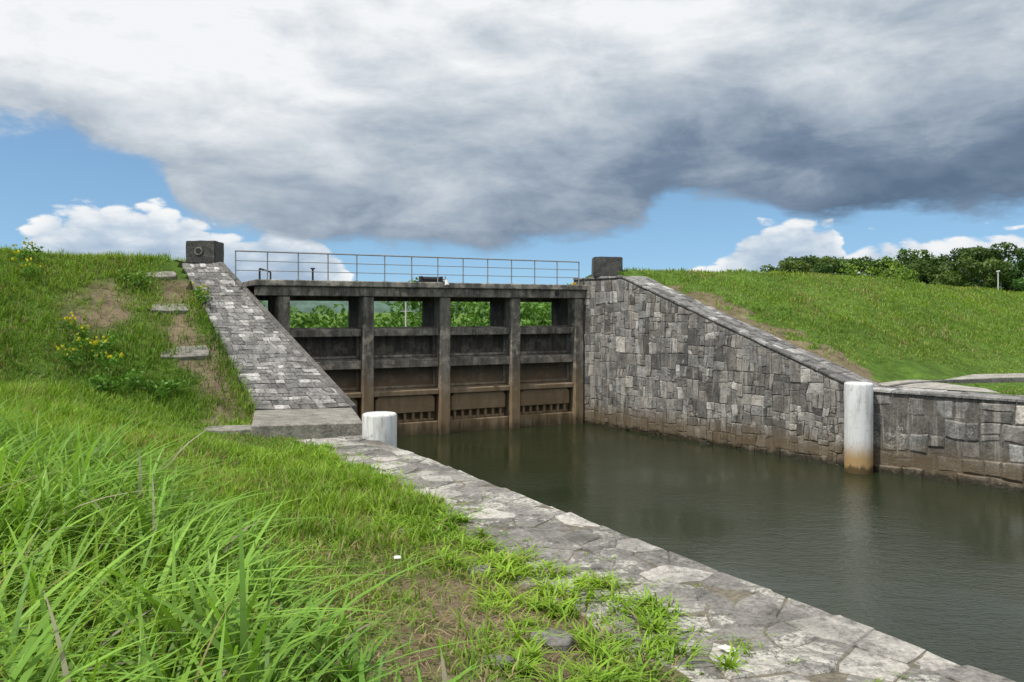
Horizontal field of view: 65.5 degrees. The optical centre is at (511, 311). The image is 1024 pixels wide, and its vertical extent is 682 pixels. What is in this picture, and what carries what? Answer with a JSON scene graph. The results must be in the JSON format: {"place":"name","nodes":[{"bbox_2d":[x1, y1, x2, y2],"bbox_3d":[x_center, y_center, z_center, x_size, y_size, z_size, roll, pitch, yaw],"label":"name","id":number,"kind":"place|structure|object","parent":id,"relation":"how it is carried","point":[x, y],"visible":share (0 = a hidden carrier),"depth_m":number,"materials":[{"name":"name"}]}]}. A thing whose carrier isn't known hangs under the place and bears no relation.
{"place":"outdoors","nodes":[
{"label":"outdoors","id":0,"kind":"place"},
{"bbox_2d":[261,301,548,312],"bbox_3d":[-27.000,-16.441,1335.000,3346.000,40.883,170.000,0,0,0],"label":"hill","id":1,"kind":"structure","parent":0,"point":[309,306],"depth_m":1276.72,"materials":[{"name":"green plant"}]},
{"bbox_2d":[0,252,1023,681],"bbox_3d":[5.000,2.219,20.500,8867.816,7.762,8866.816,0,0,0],"label":"ground","id":2,"kind":"structure","parent":0,"point":[896,368],"depth_m":21.59,"materials":[{"name":"green plant"}]},
{"bbox_2d":[12,237,42,259],"bbox_3d":[-13.326,-1.696,21.924,0.700,0.676,0.595,0,0,24],"label":"flowering weed","id":3,"kind":"object","parent":2,"relation":"on","point":[29,252],"visible":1,"depth_m":21.93,"materials":[{"name":"green plant"}]},
{"bbox_2d":[11,258,43,278],"bbox_3d":[-12.902,-1.158,21.286,0.814,0.574,0.546,0,0,0],"label":"flowering weed","id":4,"kind":"object","parent":2,"relation":"on","point":[26,270],"visible":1,"depth_m":21.26,"materials":[{"name":"green plant"}]},
{"bbox_2d":[55,345,85,364],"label":"flowering weed","id":5,"kind":"object","parent":2,"relation":"on","point":[66,357],"visible":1,"depth_m":19.12,"materials":[{"name":"green plant"}]},
{"bbox_2d":[58,312,85,331],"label":"flowering weed","id":6,"kind":"object","parent":2,"relation":"on","point":[72,325],"visible":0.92,"depth_m":20.07,"materials":[{"name":"green plant"}]},
{"bbox_2d":[69,320,90,341],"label":"flowering weed","id":7,"kind":"object","parent":2,"relation":"on","point":[83,333],"visible":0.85,"depth_m":19.83,"materials":[{"name":"green plant"}]},
{"bbox_2d":[72,333,102,356],"bbox_3d":[-10.387,0.821,19.519,0.695,0.600,0.469,0,0,0],"label":"flowering weed","id":8,"kind":"object","parent":2,"relation":"on","point":[94,343],"visible":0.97,"depth_m":19.45,"materials":[{"name":"green plant"}]},
{"bbox_2d":[86,332,118,351],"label":"flowering weed","id":9,"kind":"object","parent":2,"relation":"on","point":[107,341],"visible":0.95,"depth_m":19.70,"materials":[{"name":"green plant"}]},
{"bbox_2d":[91,350,123,369],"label":"flowering weed","id":10,"kind":"object","parent":2,"relation":"on","point":[115,360],"visible":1,"depth_m":19.23,"materials":[{"name":"green plant"}]},
{"bbox_2d":[86,367,145,394],"bbox_3d":[-9.362,1.669,18.853,1.156,0.678,1.023,0,0,0],"label":"shrub","id":11,"kind":"object","parent":2,"relation":"on","point":[98,379],"visible":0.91,"depth_m":18.70,"materials":[{"name":"green plant"}]},
{"bbox_2d":[115,269,152,290],"bbox_3d":[-10.686,-0.876,22.398,1.298,0.716,0.773,0,0,33],"label":"shrub","id":12,"kind":"object","parent":2,"relation":"on","point":[131,278],"visible":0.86,"depth_m":22.32,"materials":[{"name":"green plant"}]},
{"bbox_2d":[145,271,176,279],"bbox_3d":[-10.222,-0.956,23.204,0.844,0.300,0.448,-2,24,-26],"label":"stone step","id":13,"kind":"object","parent":2,"relation":"on","point":[167,275],"visible":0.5,"depth_m":23.10,"materials":[{"name":"grey stone"}]},
{"bbox_2d":[143,378,186,400],"bbox_3d":[-8.398,1.873,19.255,0.847,0.583,0.875,0,0,34],"label":"shrub","id":14,"kind":"object","parent":2,"relation":"on","point":[163,388],"visible":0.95,"depth_m":19.21,"materials":[{"name":"green plant"}]},
{"bbox_2d":[151,304,188,313],"bbox_3d":[-9.478,0.005,22.105,0.995,0.300,0.498,1,24,-26],"label":"stone step","id":15,"kind":"object","parent":2,"relation":"on","point":[156,308],"visible":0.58,"depth_m":21.94,"materials":[{"name":"grey stone"}]},
{"bbox_2d":[160,345,208,359],"bbox_3d":[-8.524,1.165,20.756,1.196,0.300,0.619,-1,25,-26],"label":"stone step","id":16,"kind":"object","parent":2,"relation":"on","point":[196,353],"visible":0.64,"depth_m":20.65,"materials":[{"name":"grey stone"}]},
{"bbox_2d":[186,290,206,303],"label":"flowering weed","id":17,"kind":"object","parent":2,"relation":"on","point":[200,301],"visible":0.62,"depth_m":22.65,"materials":[{"name":"green plant"}]},
{"bbox_2d":[188,282,210,301],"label":"flowering weed","id":18,"kind":"object","parent":2,"relation":"on","point":[199,291],"visible":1,"depth_m":22.58,"materials":[{"name":"green plant"}]},
{"bbox_2d":[0,245,450,556],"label":"bank grass","id":19,"kind":"structure","parent":2,"relation":"on","point":[73,398],"depth_m":15.65,"materials":[{"name":"green plant"}]},
{"bbox_2d":[204,425,250,435],"bbox_3d":[-6.149,2.624,17.550,1.347,0.140,0.749,-1,0,-3],"label":"stone step","id":20,"kind":"object","parent":2,"relation":"on","point":[236,429],"visible":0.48,"depth_m":17.25,"materials":[{"name":"grey stone"}]},
{"bbox_2d":[0,380,531,681],"bbox_3d":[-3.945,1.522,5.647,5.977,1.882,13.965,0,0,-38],"label":"tall grass","id":21,"kind":"structure","parent":2,"relation":"on","point":[77,591],"depth_m":4.43,"materials":[{"name":"green plant"}]},
{"bbox_2d":[182,262,361,438],"bbox_3d":[-6.700,2.003,21.769,3.113,6.994,10.685,0,0,-32],"label":"abutment","id":22,"kind":"object","parent":2,"relation":"on","point":[297,391],"visible":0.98,"depth_m":20.96,"materials":[{"name":"stone"}]},
{"bbox_2d":[186,240,223,263],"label":"stone block","id":23,"kind":"structure","parent":22,"relation":"on","point":[203,252],"depth_m":24.15,"materials":[{"name":"stone"}]},
{"bbox_2d":[2,408,658,681],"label":"grass","id":24,"kind":"structure","parent":2,"relation":"on","point":[341,548],"depth_m":7.05,"materials":[{"name":"green plant"}]},
{"bbox_2d":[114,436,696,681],"bbox_3d":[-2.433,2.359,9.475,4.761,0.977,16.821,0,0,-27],"label":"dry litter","id":25,"kind":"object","parent":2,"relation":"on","point":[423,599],"visible":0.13,"depth_m":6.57,"materials":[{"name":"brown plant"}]},
{"bbox_2d":[405,303,406,326],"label":"utility pole","id":26,"kind":"object","parent":2,"relation":"on","point":[405,316],"visible":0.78,"depth_m":71.95,"materials":[{"name":"grey concrete"}]},
{"bbox_2d":[243,279,586,435],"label":"sluice gate","id":27,"kind":"structure","parent":2,"relation":"on","point":[436,372],"depth_m":26.38,"materials":[{"name":"concrete"}]},
{"bbox_2d":[259,268,270,278],"bbox_3d":[-7.493,-1.082,24.163,0.375,0.484,0.060,0,0,-27],"label":"valve stand","id":28,"kind":"object","parent":27,"relation":"on","point":[260,273],"visible":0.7,"depth_m":24.08,"materials":[{"name":"metal"}]},
{"bbox_2d":[233,250,579,288],"bbox_3d":[-2.818,-1.266,25.753,11.790,1.032,0.100,0,0,-27],"label":"railing","id":29,"kind":"object","parent":27,"relation":"on","point":[411,265],"visible":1,"depth_m":25.30,"materials":[{"name":"metal"}]},
{"bbox_2d":[415,276,445,282],"bbox_3d":[-2.713,-1.070,26.816,1.040,0.260,0.400,0,0,-27],"label":"winch","id":30,"kind":"object","parent":27,"relation":"on","point":[428,279],"visible":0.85,"depth_m":26.70,"materials":[{"name":"metal"}]},
{"bbox_2d":[259,277,570,327],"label":"woods","id":31,"kind":"object","parent":2,"relation":"on","point":[539,311],"visible":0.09,"depth_m":98.05,"materials":[{"name":"green plant"}]},
{"bbox_2d":[466,565,491,575],"bbox_3d":[-0.339,2.691,8.194,0.267,0.100,0.237,0,0,0],"label":"flat stone","id":32,"kind":"object","parent":2,"relation":"on","point":[480,570],"visible":0.3,"depth_m":8.16,"materials":[{"name":"grey stone"}]},
{"bbox_2d":[482,653,513,670],"bbox_3d":[-0.102,2.490,5.597,0.212,0.100,0.199,0,0,41],"label":"flat stone","id":33,"kind":"object","parent":2,"relation":"on","point":[508,658],"visible":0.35,"depth_m":5.58,"materials":[{"name":"grey stone"}]},
{"bbox_2d":[528,628,574,652],"bbox_3d":[0.312,2.634,6.353,0.380,0.100,0.329,0,0,0],"label":"flat stone","id":34,"kind":"object","parent":2,"relation":"on","point":[565,642],"visible":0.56,"depth_m":6.28,"materials":[{"name":"grey stone"}]},
{"bbox_2d":[610,632,631,644],"bbox_3d":[0.905,2.732,6.593,0.177,0.100,0.156,0,0,0],"label":"flat stone","id":35,"kind":"object","parent":2,"relation":"on","point":[627,635],"visible":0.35,"depth_m":6.57,"materials":[{"name":"grey stone"}]},
{"bbox_2d":[573,276,882,465],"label":"retaining wall","id":36,"kind":"structure","parent":2,"relation":"on","point":[659,359],"depth_m":24.42,"materials":[{"name":"stone"}]},
{"bbox_2d":[592,257,622,276],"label":"stone block","id":37,"kind":"structure","parent":36,"relation":"on","point":[608,266],"depth_m":27.93,"materials":[{"name":"grey stone"}]},
{"bbox_2d":[760,259,807,272],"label":"tree","id":38,"kind":"object","parent":2,"relation":"on","point":[772,268],"visible":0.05,"depth_m":86.22,"materials":[{"name":"green plant"}]},
{"bbox_2d":[777,255,837,275],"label":"tree","id":39,"kind":"object","parent":2,"relation":"on","point":[796,268],"visible":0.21,"depth_m":75.49,"materials":[{"name":"green plant"}]},
{"bbox_2d":[774,255,846,274],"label":"tree","id":40,"kind":"object","parent":2,"relation":"on","point":[812,261],"visible":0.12,"depth_m":86.43,"materials":[{"name":"green plant"}]},
{"bbox_2d":[624,267,1023,394],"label":"hill grass","id":41,"kind":"structure","parent":2,"relation":"on","point":[904,292],"depth_m":29.12,"materials":[{"name":"green plant"}]},
{"bbox_2d":[811,263,861,275],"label":"tree","id":42,"kind":"object","parent":2,"relation":"on","point":[816,270],"visible":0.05,"depth_m":73.82,"materials":[{"name":"green plant"}]},
{"bbox_2d":[833,256,869,276],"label":"tree","id":43,"kind":"object","parent":2,"relation":"on","point":[846,260],"visible":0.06,"depth_m":85.03,"materials":[{"name":"green plant"}]},
{"bbox_2d":[833,256,897,280],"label":"tree","id":44,"kind":"object","parent":2,"relation":"on","point":[853,261],"visible":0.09,"depth_m":76.53,"materials":[{"name":"green plant"}]},
{"bbox_2d":[836,255,912,280],"bbox_3d":[17.125,-1.839,37.563,3.445,1.677,2.004,0,0,40],"label":"shrub","id":45,"kind":"object","parent":2,"relation":"on","point":[875,268],"visible":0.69,"depth_m":37.25,"materials":[{"name":"green plant"}]},
{"bbox_2d":[872,266,919,282],"bbox_3d":[18.669,-1.537,38.346,2.306,1.284,1.814,0,0,0],"label":"shrub","id":46,"kind":"object","parent":2,"relation":"on","point":[908,275],"visible":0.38,"depth_m":38.08,"materials":[{"name":"green plant"}]},
{"bbox_2d":[857,260,946,275],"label":"tree","id":47,"kind":"object","parent":2,"relation":"on","point":[928,267],"visible":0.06,"depth_m":85.76,"materials":[{"name":"green plant"}]},
{"bbox_2d":[871,263,945,285],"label":"tree","id":48,"kind":"object","parent":2,"relation":"on","point":[911,266],"visible":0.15,"depth_m":72.44,"materials":[{"name":"green plant"}]},
{"bbox_2d":[894,248,961,284],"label":"tree","id":49,"kind":"object","parent":2,"relation":"on","point":[926,258],"visible":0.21,"depth_m":77.03,"materials":[{"name":"green plant"}]},
{"bbox_2d":[873,386,1023,491],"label":"retaining wall","id":50,"kind":"structure","parent":2,"relation":"on","point":[973,438],"depth_m":18.74,"materials":[{"name":"stone"}]},
{"bbox_2d":[918,258,984,284],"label":"tree","id":51,"kind":"object","parent":2,"relation":"on","point":[948,269],"visible":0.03,"depth_m":85.89,"materials":[{"name":"green plant"}]},
{"bbox_2d":[885,377,1023,386],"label":"kerb edging","id":52,"kind":"object","parent":2,"relation":"on","point":[1000,379],"visible":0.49,"depth_m":22.64,"materials":[{"name":"stone"}]},
{"bbox_2d":[916,255,1009,287],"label":"tree","id":53,"kind":"object","parent":2,"relation":"on","point":[962,274],"visible":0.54,"depth_m":72.70,"materials":[{"name":"green plant"}]},
{"bbox_2d":[929,257,1023,289],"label":"tree","id":54,"kind":"object","parent":2,"relation":"on","point":[1010,259],"visible":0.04,"depth_m":84.00,"materials":[{"name":"green plant"}]},
{"bbox_2d":[933,241,1023,291],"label":"tree","id":55,"kind":"object","parent":2,"relation":"on","point":[978,251],"visible":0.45,"depth_m":75.73,"materials":[{"name":"green plant"}]},
{"bbox_2d":[966,251,1023,292],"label":"tree","id":56,"kind":"object","parent":2,"relation":"on","point":[1017,283],"visible":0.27,"depth_m":75.33,"materials":[{"name":"green plant"}]},
{"bbox_2d":[996,270,999,290],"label":"street lamp","id":57,"kind":"object","parent":2,"relation":"on","point":[998,279],"visible":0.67,"depth_m":57.98,"materials":[{"name":"white metal"}]},
{"bbox_2d":[1001,251,1023,291],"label":"tree","id":58,"kind":"object","parent":2,"relation":"on","point":[1014,271],"visible":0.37,"depth_m":78.11,"materials":[{"name":"green plant"}]},
{"bbox_2d":[0,0,1023,287],"label":"sky","id":59,"kind":"structure","parent":0,"point":[719,135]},
{"bbox_2d":[294,435,1015,681],"bbox_3d":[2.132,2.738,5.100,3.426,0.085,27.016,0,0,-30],"label":"quay paving","id":60,"kind":"structure","parent":0,"point":[877,655],"depth_m":7.48,"materials":[{"name":"stone"}]},
{"bbox_2d":[362,411,396,446],"bbox_3d":[-2.860,3.797,17.200,0.740,3.206,0.740,0,0,0],"label":"bollard","id":61,"kind":"object","parent":60,"relation":"on","point":[381,426],"visible":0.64,"depth_m":16.90,"materials":[{"name":"white paint"}]},
{"bbox_2d":[214,438,914,681],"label":"paving weeds","id":62,"kind":"object","parent":60,"relation":"on","point":[650,602],"visible":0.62,"depth_m":7.19,"materials":[{"name":"green plant"}]},
{"bbox_2d":[717,644,738,651],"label":"paper litter","id":63,"kind":"object","parent":60,"relation":"on","point":[724,646],"visible":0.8,"depth_m":6.37,"materials":[{"name":"white paper"}]},
{"bbox_2d":[397,423,1023,681],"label":"water","id":64,"kind":"structure","parent":0,"point":[935,566],"depth_m":15.31,"materials":[{"name":"liquid"}]},
{"bbox_2d":[844,382,872,473],"bbox_3d":[8.660,3.587,19.900,0.670,3.626,0.670,0,0,0],"label":"bollard","id":65,"kind":"object","parent":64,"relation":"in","point":[858,427],"visible":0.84,"depth_m":19.62,"materials":[{"name":"white paint"}]},
{"bbox_2d":[878,380,998,392],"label":"path","id":66,"kind":"structure","parent":0,"point":[933,385],"depth_m":20.57,"materials":[{"name":"concrete"}]},
{"bbox_2d":[883,373,1023,385],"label":"path","id":67,"kind":"structure","parent":0,"point":[974,376],"depth_m":23.94,"materials":[{"name":"concrete"}]}
]}

